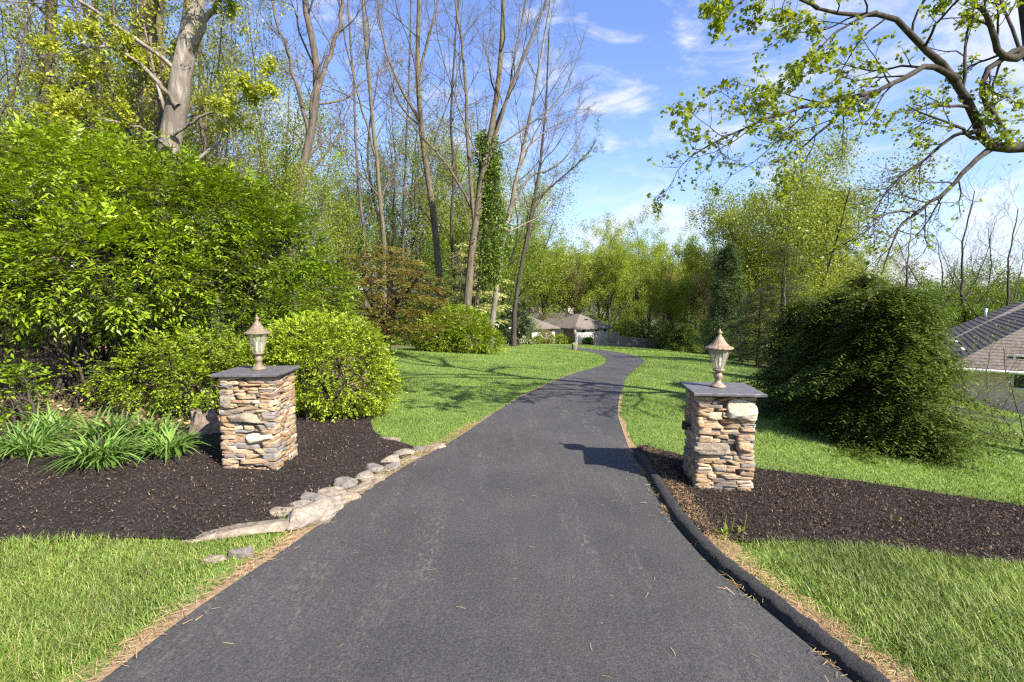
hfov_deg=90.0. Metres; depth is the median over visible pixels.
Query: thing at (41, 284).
honeysuckle shrub
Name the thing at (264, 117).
woodland tree
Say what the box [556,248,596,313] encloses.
woodland tree
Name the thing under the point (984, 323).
neighbour house
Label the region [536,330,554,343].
foundation shrub
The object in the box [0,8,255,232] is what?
woodland tree
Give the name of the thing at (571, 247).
woodland tree
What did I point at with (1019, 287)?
woodland tree
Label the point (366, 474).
edging stone
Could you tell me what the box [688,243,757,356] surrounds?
norway spruce
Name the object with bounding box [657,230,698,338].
woodland tree
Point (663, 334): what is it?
brush shrub
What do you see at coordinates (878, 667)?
verge
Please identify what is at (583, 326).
bungalow
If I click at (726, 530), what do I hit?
weed
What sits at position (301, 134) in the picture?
woodland tree
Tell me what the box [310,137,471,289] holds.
woodland tree
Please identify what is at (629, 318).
woodland tree
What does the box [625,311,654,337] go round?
brush shrub
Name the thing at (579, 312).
brush shrub
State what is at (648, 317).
woodland tree
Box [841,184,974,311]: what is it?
bare tree
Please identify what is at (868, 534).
mulch bed
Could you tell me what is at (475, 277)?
woodland tree
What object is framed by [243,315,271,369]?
pillar lamp
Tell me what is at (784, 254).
cedar tree
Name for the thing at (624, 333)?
brush shrub
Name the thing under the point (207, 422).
rock
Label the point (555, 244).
woodland tree
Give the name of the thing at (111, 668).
verge
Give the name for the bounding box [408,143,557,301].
woodland tree
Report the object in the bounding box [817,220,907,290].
woodland tree
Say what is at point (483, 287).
woodland tree
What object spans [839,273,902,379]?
hemlock
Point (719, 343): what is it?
pillar lamp
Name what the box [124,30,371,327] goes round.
woodland tree
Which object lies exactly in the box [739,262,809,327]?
woodland tree
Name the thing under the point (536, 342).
foundation shrub
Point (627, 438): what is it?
verge
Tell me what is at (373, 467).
edging stone
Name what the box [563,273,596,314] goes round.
woodland tree
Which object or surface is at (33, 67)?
woodland tree
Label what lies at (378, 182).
woodland tree
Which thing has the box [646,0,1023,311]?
tulip tree
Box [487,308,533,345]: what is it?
holly shrub
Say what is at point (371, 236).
woodland tree
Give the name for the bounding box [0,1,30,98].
woodland tree
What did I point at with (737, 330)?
brush shrub
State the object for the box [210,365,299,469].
stone pillar
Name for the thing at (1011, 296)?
woodland tree
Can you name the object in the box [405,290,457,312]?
brush shrub
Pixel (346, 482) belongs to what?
edging stone
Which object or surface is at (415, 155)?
woodland tree
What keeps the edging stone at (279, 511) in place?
on the ground at (456, 396)
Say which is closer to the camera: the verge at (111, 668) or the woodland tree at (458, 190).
the verge at (111, 668)
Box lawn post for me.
[571,329,577,349]
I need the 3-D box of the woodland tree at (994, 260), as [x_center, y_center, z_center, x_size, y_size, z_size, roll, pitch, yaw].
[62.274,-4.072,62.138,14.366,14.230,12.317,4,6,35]
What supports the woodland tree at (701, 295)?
on the ground at (456, 396)
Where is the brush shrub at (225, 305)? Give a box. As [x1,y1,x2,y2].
[185,252,286,333]
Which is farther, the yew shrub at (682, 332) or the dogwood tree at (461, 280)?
the yew shrub at (682, 332)
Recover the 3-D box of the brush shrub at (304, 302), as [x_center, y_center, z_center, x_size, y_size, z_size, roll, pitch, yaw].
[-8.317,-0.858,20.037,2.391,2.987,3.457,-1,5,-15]
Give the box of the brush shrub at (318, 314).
[293,305,341,348]
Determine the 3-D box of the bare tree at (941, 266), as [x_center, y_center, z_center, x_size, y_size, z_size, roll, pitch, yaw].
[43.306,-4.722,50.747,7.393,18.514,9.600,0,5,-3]
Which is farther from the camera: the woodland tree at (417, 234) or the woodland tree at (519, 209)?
the woodland tree at (519, 209)
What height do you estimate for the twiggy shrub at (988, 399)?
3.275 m
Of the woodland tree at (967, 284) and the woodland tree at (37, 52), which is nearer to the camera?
the woodland tree at (37, 52)
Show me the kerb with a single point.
(846, 660)
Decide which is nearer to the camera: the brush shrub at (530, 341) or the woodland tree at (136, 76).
the woodland tree at (136, 76)
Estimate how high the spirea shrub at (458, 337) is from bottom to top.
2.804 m
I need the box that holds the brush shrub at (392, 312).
[368,283,416,343]
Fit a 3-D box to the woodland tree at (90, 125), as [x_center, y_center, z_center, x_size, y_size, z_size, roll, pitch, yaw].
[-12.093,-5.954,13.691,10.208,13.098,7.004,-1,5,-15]
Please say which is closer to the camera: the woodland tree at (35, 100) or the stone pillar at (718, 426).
the stone pillar at (718, 426)
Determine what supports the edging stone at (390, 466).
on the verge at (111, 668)
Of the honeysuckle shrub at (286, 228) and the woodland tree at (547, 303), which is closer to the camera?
the honeysuckle shrub at (286, 228)
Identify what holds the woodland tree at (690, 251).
on the ground at (456, 396)
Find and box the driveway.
[100,342,851,681]
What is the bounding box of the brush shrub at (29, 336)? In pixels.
[0,253,97,352]
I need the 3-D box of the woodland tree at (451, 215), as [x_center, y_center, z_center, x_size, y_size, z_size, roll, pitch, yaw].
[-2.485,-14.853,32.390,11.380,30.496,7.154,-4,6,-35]
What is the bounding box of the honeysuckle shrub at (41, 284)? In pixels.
[0,111,281,404]
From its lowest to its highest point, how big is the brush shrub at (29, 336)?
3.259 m
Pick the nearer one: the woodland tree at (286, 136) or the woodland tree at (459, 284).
the woodland tree at (286, 136)
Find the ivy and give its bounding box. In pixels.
[471,129,514,343]
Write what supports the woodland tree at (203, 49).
on the ground at (456, 396)
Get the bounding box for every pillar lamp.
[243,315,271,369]
[704,329,733,387]
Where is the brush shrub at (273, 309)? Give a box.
[228,288,302,340]
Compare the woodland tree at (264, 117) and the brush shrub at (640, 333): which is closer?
the woodland tree at (264, 117)
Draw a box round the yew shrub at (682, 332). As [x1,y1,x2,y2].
[661,323,706,352]
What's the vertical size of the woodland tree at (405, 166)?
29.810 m
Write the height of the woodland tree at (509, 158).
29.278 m
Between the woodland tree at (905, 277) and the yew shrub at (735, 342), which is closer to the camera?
the yew shrub at (735, 342)
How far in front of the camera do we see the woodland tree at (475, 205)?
26.08 m
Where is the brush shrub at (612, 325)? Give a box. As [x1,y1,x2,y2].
[604,317,624,344]
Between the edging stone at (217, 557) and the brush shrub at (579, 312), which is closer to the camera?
the edging stone at (217, 557)
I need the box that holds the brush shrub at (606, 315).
[601,306,639,343]
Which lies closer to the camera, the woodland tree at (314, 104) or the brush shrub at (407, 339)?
the woodland tree at (314, 104)
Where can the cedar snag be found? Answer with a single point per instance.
(784, 292)
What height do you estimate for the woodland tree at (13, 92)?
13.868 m
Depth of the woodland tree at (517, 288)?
35.20 m
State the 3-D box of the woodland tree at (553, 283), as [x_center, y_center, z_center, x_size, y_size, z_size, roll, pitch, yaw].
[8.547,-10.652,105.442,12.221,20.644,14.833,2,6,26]
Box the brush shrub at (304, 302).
[273,285,325,335]
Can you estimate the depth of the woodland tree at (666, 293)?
65.97 m
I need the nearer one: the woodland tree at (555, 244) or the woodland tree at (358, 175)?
the woodland tree at (358, 175)
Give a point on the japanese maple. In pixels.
(387, 323)
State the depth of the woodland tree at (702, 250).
114.21 m
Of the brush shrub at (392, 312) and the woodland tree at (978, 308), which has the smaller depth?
the brush shrub at (392, 312)
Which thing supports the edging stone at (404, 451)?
on the ground at (456, 396)
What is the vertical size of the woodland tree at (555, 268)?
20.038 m
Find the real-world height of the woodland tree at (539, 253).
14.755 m
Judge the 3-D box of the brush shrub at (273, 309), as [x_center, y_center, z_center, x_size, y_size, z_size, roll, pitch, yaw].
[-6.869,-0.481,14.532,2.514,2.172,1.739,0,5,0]
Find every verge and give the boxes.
[84,370,582,681]
[618,394,635,451]
[649,459,912,681]
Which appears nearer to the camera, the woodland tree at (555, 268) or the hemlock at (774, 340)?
the hemlock at (774, 340)
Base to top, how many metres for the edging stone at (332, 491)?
0.111 m
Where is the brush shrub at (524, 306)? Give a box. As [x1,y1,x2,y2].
[517,301,532,314]
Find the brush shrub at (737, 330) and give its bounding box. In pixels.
[706,316,757,354]
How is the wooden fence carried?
on the ground at (456, 396)
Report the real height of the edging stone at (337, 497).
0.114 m
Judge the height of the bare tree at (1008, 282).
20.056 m
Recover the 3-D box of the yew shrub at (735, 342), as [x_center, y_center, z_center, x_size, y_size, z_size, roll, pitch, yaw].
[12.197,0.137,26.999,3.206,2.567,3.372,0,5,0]
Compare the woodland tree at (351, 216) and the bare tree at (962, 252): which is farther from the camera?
the bare tree at (962, 252)
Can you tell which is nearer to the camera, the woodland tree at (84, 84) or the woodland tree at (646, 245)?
the woodland tree at (84, 84)
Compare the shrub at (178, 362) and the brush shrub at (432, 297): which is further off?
the brush shrub at (432, 297)
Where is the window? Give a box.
[1010,354,1023,389]
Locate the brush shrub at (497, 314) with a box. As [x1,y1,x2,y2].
[477,306,507,343]
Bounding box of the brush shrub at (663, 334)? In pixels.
[657,317,695,350]
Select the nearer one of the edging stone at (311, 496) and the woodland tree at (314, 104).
the edging stone at (311, 496)
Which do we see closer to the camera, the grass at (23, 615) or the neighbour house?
the grass at (23, 615)
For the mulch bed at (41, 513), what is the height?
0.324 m
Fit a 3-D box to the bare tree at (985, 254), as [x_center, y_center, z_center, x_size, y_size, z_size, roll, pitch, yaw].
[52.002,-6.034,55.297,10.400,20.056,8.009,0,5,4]
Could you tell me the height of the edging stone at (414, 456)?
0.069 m
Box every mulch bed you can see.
[0,398,414,541]
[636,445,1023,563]
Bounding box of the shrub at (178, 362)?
[83,318,289,420]
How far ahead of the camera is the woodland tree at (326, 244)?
48.57 m
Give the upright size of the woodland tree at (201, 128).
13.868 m
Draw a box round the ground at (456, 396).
[0,300,1023,681]
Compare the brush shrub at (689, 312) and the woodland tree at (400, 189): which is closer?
the woodland tree at (400, 189)
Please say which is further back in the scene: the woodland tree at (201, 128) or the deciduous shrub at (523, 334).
the deciduous shrub at (523, 334)
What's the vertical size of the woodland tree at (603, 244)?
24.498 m
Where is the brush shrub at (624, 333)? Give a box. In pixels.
[610,320,637,345]
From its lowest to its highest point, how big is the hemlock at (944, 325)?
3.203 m
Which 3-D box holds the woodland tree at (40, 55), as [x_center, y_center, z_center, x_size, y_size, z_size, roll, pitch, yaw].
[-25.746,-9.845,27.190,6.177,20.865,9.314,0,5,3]
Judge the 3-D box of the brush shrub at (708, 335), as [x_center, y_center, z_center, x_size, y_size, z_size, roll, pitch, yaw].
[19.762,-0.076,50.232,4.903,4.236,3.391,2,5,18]
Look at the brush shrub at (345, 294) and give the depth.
29.67 m
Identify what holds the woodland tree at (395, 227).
on the ground at (456, 396)
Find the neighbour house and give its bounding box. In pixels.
[940,300,1023,413]
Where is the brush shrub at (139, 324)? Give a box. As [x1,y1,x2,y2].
[72,274,197,346]
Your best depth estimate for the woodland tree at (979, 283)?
56.85 m
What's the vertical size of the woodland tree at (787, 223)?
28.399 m
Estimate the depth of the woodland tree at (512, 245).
89.62 m
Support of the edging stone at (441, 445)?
on the ground at (456, 396)
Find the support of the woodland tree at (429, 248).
on the ground at (456, 396)
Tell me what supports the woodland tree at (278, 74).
on the ground at (456, 396)
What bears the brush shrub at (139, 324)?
on the ground at (456, 396)
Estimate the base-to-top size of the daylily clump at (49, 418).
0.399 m
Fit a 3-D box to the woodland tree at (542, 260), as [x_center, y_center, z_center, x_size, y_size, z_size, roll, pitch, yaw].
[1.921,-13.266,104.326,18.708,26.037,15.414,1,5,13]
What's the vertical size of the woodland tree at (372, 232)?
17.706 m
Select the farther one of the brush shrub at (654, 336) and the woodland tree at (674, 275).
the woodland tree at (674, 275)
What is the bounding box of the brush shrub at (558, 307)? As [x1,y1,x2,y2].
[545,299,568,312]
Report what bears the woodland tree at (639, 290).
on the ground at (456, 396)
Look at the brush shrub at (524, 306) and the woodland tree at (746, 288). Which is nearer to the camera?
the woodland tree at (746, 288)
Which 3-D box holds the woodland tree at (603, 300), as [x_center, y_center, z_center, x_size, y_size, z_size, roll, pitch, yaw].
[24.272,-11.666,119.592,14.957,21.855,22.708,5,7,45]
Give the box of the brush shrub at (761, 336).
[738,317,774,361]
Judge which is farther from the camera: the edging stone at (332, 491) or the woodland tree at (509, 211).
the woodland tree at (509, 211)
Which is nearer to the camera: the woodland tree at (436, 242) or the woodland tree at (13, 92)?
the woodland tree at (13, 92)
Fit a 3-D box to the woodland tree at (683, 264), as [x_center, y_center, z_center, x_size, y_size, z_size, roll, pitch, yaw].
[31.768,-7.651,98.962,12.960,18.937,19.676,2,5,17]
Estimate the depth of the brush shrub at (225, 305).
21.45 m
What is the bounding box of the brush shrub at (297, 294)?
[230,270,326,314]
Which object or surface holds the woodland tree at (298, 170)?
on the ground at (456, 396)
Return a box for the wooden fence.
[594,331,618,345]
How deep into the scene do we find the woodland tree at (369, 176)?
36.54 m
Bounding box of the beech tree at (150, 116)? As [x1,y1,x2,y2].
[0,0,297,357]
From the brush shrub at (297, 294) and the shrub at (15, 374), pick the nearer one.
the shrub at (15, 374)
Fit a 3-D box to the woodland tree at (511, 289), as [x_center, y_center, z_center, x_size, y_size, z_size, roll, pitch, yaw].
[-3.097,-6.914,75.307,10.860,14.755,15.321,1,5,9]
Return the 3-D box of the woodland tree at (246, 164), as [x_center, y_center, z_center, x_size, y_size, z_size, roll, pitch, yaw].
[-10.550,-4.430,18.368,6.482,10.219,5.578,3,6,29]
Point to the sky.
(649, 52)
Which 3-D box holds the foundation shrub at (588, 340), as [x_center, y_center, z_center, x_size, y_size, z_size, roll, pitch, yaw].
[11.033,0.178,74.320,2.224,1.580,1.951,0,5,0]
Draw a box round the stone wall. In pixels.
[619,336,658,348]
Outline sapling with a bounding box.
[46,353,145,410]
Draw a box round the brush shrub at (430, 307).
[407,293,445,344]
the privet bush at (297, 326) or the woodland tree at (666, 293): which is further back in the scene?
the woodland tree at (666, 293)
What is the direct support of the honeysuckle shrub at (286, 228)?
on the ground at (456, 396)
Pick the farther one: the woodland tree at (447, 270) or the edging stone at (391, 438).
the woodland tree at (447, 270)
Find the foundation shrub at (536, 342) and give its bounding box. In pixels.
[532,335,544,343]
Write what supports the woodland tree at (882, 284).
on the ground at (456, 396)
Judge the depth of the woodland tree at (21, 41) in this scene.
21.44 m
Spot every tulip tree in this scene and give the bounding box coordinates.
[0,0,293,366]
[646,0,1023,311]
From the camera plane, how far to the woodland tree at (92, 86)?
15.75 m
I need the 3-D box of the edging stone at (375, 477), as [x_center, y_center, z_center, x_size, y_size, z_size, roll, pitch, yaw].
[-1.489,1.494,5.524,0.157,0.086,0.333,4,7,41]
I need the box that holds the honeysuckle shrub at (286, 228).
[80,161,367,382]
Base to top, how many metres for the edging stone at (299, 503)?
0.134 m
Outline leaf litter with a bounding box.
[0,346,372,430]
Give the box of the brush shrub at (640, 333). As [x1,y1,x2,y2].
[627,319,656,346]
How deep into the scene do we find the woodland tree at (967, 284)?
50.23 m
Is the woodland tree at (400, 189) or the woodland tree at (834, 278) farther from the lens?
the woodland tree at (834, 278)
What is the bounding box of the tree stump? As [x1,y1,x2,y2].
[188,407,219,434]
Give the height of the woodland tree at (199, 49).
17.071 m
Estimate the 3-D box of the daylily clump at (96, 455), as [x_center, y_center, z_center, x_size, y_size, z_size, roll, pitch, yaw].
[-4.317,1.118,5.397,1.240,0.424,1.105,3,6,33]
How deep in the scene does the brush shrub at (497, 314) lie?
41.47 m
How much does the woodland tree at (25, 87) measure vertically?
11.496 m
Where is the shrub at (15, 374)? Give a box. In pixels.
[0,353,60,434]
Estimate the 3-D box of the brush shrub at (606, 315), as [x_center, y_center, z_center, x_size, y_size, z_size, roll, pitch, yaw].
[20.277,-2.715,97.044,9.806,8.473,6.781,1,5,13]
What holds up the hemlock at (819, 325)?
on the ground at (456, 396)
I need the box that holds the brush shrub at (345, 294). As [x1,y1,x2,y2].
[298,261,393,344]
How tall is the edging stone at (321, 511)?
0.227 m
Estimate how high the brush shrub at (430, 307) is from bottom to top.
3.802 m
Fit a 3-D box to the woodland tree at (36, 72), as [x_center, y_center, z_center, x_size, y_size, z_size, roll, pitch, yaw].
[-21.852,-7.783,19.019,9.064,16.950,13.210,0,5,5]
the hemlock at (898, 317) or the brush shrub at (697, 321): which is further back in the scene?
the brush shrub at (697, 321)
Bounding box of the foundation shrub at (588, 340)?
[581,337,593,344]
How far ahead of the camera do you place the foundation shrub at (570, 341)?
73.95 m
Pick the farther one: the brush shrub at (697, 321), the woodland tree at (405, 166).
the brush shrub at (697, 321)
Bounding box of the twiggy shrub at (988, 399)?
[931,315,1023,449]
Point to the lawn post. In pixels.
(574, 345)
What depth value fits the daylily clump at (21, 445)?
5.63 m
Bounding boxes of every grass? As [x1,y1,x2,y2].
[0,514,1023,681]
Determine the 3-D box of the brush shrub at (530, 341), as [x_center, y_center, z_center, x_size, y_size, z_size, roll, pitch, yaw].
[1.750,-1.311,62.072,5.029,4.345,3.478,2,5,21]
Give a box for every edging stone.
[179,518,289,543]
[198,554,228,564]
[227,545,254,558]
[269,506,294,516]
[285,498,343,530]
[286,499,310,506]
[299,492,331,501]
[317,486,346,496]
[331,495,346,505]
[332,492,361,500]
[333,476,357,488]
[346,481,374,492]
[355,470,372,479]
[360,474,386,483]
[364,463,383,473]
[381,437,399,440]
[381,454,399,462]
[382,462,400,471]
[393,448,414,455]
[400,455,420,462]
[411,446,427,453]
[421,443,445,449]
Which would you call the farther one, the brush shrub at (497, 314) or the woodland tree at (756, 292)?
the woodland tree at (756, 292)
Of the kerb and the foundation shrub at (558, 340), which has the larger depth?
the foundation shrub at (558, 340)
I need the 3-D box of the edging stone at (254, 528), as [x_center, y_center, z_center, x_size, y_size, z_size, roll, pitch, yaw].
[-2.268,1.563,4.223,0.856,0.092,0.224,-2,5,-25]
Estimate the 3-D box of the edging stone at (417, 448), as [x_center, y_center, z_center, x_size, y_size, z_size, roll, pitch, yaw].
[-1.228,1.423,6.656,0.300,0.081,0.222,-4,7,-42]
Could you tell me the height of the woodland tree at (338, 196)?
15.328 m
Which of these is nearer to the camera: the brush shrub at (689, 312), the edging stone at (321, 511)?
the edging stone at (321, 511)
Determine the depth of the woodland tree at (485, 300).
53.30 m
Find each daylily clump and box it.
[0,401,96,435]
[0,416,87,465]
[24,421,167,476]
[47,405,155,442]
[111,421,220,464]
[113,408,186,443]
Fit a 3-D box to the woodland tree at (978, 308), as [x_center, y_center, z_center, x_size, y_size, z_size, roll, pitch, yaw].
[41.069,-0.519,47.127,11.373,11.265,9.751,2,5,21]
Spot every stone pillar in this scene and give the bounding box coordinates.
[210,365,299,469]
[679,382,767,491]
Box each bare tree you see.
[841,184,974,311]
[874,145,1022,323]
[894,210,980,308]
[915,163,1023,317]
[951,195,1023,299]
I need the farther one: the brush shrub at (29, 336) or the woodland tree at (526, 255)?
the woodland tree at (526, 255)
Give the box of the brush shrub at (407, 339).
[381,297,432,345]
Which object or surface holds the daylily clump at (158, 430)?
on the mulch bed at (41, 513)
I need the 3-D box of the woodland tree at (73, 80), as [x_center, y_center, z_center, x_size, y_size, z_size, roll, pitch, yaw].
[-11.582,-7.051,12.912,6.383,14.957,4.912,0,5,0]
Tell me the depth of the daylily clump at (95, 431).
6.39 m
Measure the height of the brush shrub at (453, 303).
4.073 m
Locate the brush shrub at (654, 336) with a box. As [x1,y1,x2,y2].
[645,321,673,348]
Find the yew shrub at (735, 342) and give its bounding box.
[710,320,769,361]
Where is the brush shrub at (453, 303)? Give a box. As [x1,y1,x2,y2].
[444,297,463,318]
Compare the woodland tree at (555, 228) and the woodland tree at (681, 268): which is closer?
the woodland tree at (555, 228)
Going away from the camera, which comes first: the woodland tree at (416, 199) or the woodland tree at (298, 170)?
the woodland tree at (298, 170)
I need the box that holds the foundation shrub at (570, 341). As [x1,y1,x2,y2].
[563,338,574,343]
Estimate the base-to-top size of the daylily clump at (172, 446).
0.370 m
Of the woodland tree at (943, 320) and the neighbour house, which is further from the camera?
the woodland tree at (943, 320)
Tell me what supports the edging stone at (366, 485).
on the ground at (456, 396)
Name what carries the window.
in the neighbour house
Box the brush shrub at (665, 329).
[654,315,683,349]
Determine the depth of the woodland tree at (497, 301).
63.22 m
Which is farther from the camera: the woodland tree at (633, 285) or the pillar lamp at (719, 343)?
the woodland tree at (633, 285)
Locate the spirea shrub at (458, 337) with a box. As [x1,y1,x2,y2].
[408,302,506,354]
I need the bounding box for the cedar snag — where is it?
[771,277,793,317]
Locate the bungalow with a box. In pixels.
[507,306,612,344]
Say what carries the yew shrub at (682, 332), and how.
on the ground at (456, 396)
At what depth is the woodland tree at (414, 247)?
67.59 m
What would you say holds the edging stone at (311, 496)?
on the ground at (456, 396)
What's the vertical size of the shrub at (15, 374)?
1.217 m
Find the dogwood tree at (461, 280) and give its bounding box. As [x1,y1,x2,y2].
[425,228,513,345]
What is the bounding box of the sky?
[0,0,1023,292]
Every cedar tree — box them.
[722,288,779,367]
[727,242,820,368]
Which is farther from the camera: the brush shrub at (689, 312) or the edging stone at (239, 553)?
the brush shrub at (689, 312)
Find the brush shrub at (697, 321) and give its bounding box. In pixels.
[680,318,713,352]
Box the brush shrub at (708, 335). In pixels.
[692,320,729,354]
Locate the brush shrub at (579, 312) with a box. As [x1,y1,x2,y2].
[572,304,603,322]
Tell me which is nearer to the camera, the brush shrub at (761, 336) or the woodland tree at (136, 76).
the woodland tree at (136, 76)
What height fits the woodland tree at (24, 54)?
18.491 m
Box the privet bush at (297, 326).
[228,308,407,422]
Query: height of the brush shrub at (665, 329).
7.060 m
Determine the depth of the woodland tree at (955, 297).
47.45 m
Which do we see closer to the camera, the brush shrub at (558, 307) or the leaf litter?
the leaf litter
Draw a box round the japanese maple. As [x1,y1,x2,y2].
[298,229,477,354]
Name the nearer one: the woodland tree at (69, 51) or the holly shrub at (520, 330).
the woodland tree at (69, 51)
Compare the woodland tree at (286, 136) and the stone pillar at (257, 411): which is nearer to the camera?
the stone pillar at (257, 411)
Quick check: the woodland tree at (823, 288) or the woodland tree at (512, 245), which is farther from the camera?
the woodland tree at (512, 245)
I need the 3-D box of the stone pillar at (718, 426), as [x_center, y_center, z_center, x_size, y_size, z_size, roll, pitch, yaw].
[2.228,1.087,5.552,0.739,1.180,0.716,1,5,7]
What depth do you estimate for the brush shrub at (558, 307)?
97.91 m
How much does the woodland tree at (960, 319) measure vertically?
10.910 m
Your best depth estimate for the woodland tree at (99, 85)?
14.38 m
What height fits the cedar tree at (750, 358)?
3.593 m
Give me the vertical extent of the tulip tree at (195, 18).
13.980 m
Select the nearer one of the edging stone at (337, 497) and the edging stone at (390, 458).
the edging stone at (337, 497)
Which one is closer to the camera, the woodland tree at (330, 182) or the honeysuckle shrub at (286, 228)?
the honeysuckle shrub at (286, 228)
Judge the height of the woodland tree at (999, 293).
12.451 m
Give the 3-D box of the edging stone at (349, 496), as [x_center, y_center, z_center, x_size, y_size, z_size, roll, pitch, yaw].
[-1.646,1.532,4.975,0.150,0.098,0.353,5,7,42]
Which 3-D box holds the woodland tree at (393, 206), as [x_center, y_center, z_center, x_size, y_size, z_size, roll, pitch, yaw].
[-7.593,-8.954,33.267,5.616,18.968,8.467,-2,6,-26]
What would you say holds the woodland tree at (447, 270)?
on the ground at (456, 396)
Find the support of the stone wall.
on the ground at (456, 396)
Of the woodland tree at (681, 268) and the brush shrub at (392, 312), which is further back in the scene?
the woodland tree at (681, 268)
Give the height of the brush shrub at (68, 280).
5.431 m
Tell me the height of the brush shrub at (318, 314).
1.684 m
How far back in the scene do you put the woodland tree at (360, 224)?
39.49 m
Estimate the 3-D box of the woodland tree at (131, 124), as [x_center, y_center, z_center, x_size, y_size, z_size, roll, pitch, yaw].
[-13.903,-5.981,20.350,8.102,12.773,6.972,1,5,17]
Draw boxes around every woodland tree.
[0,0,64,345]
[0,0,109,279]
[0,0,117,344]
[0,0,131,229]
[0,0,137,159]
[0,0,198,350]
[0,0,232,335]
[0,0,238,266]
[0,0,251,332]
[0,0,254,341]
[0,0,304,327]
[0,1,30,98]
[0,2,106,309]
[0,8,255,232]
[0,28,72,344]
[0,37,220,265]
[2,0,81,323]
[2,0,221,343]
[27,18,221,338]
[62,0,312,342]
[73,0,303,342]
[79,2,259,162]
[120,2,336,318]
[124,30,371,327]
[152,80,372,316]
[181,0,309,288]
[183,102,312,310]
[190,46,349,296]
[192,166,382,299]
[211,0,455,324]
[222,104,364,285]
[236,129,380,305]
[240,0,399,315]
[252,0,437,318]
[255,20,477,292]
[261,152,371,296]
[276,165,412,304]
[278,175,388,304]
[305,165,417,315]
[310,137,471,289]
[312,189,448,307]
[315,0,511,343]
[319,63,474,340]
[345,0,611,348]
[347,70,447,305]
[348,0,516,342]
[349,200,447,329]
[355,81,507,339]
[366,136,512,295]
[369,208,456,331]
[371,196,468,310]
[372,65,478,304]
[385,0,540,326]
[388,197,542,318]
[393,216,523,314]
[400,112,568,301]
[406,89,566,272]
[407,126,521,294]
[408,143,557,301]
[415,237,524,336]
[432,113,596,329]
[437,0,601,347]
[441,196,550,325]
[448,262,523,331]
[456,227,515,332]
[461,257,525,317]
[481,203,545,311]
[502,1,607,346]
[506,224,609,322]
[514,212,564,306]
[518,266,593,315]
[525,222,574,310]
[535,240,573,309]
[546,235,605,297]
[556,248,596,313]
[562,216,650,319]
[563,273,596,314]
[579,209,671,337]
[585,244,629,320]
[587,204,678,336]
[597,249,677,337]
[606,286,649,336]
[615,281,687,337]
[616,249,656,324]
[638,255,722,348]
[642,257,686,347]
[649,259,705,341]
[654,239,713,323]
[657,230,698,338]
[668,202,753,333]
[678,241,718,264]
[684,259,737,347]
[685,92,962,322]
[699,238,798,334]
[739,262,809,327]
[740,264,780,317]
[776,279,843,302]
[791,272,903,301]
[804,254,855,297]
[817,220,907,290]
[825,256,946,296]
[888,267,967,322]
[904,273,1023,320]
[913,281,966,329]
[918,280,1023,388]
[926,258,1009,305]
[932,262,1023,309]
[933,266,1005,325]
[952,251,1023,307]
[955,264,1023,299]
[997,286,1023,303]
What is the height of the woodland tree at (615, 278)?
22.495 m
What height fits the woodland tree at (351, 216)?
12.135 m
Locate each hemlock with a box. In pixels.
[722,295,859,410]
[752,285,950,430]
[757,282,1023,468]
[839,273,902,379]
[904,290,974,407]
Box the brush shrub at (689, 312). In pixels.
[675,306,711,350]
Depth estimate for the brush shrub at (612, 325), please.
84.03 m
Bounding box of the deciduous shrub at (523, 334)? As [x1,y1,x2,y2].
[505,311,529,344]
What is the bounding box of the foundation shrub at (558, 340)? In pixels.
[549,334,568,343]
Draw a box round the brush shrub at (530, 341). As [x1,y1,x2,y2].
[507,312,545,344]
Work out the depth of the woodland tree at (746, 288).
64.58 m
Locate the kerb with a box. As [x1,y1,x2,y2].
[631,448,889,681]
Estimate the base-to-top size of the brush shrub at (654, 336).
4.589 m
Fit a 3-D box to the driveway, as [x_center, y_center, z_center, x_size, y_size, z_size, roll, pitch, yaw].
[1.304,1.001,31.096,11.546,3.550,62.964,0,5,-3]
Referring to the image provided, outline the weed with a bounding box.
[716,514,746,537]
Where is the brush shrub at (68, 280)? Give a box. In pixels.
[0,219,105,345]
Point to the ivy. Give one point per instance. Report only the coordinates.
(486, 247)
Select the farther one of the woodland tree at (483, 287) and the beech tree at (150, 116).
the woodland tree at (483, 287)

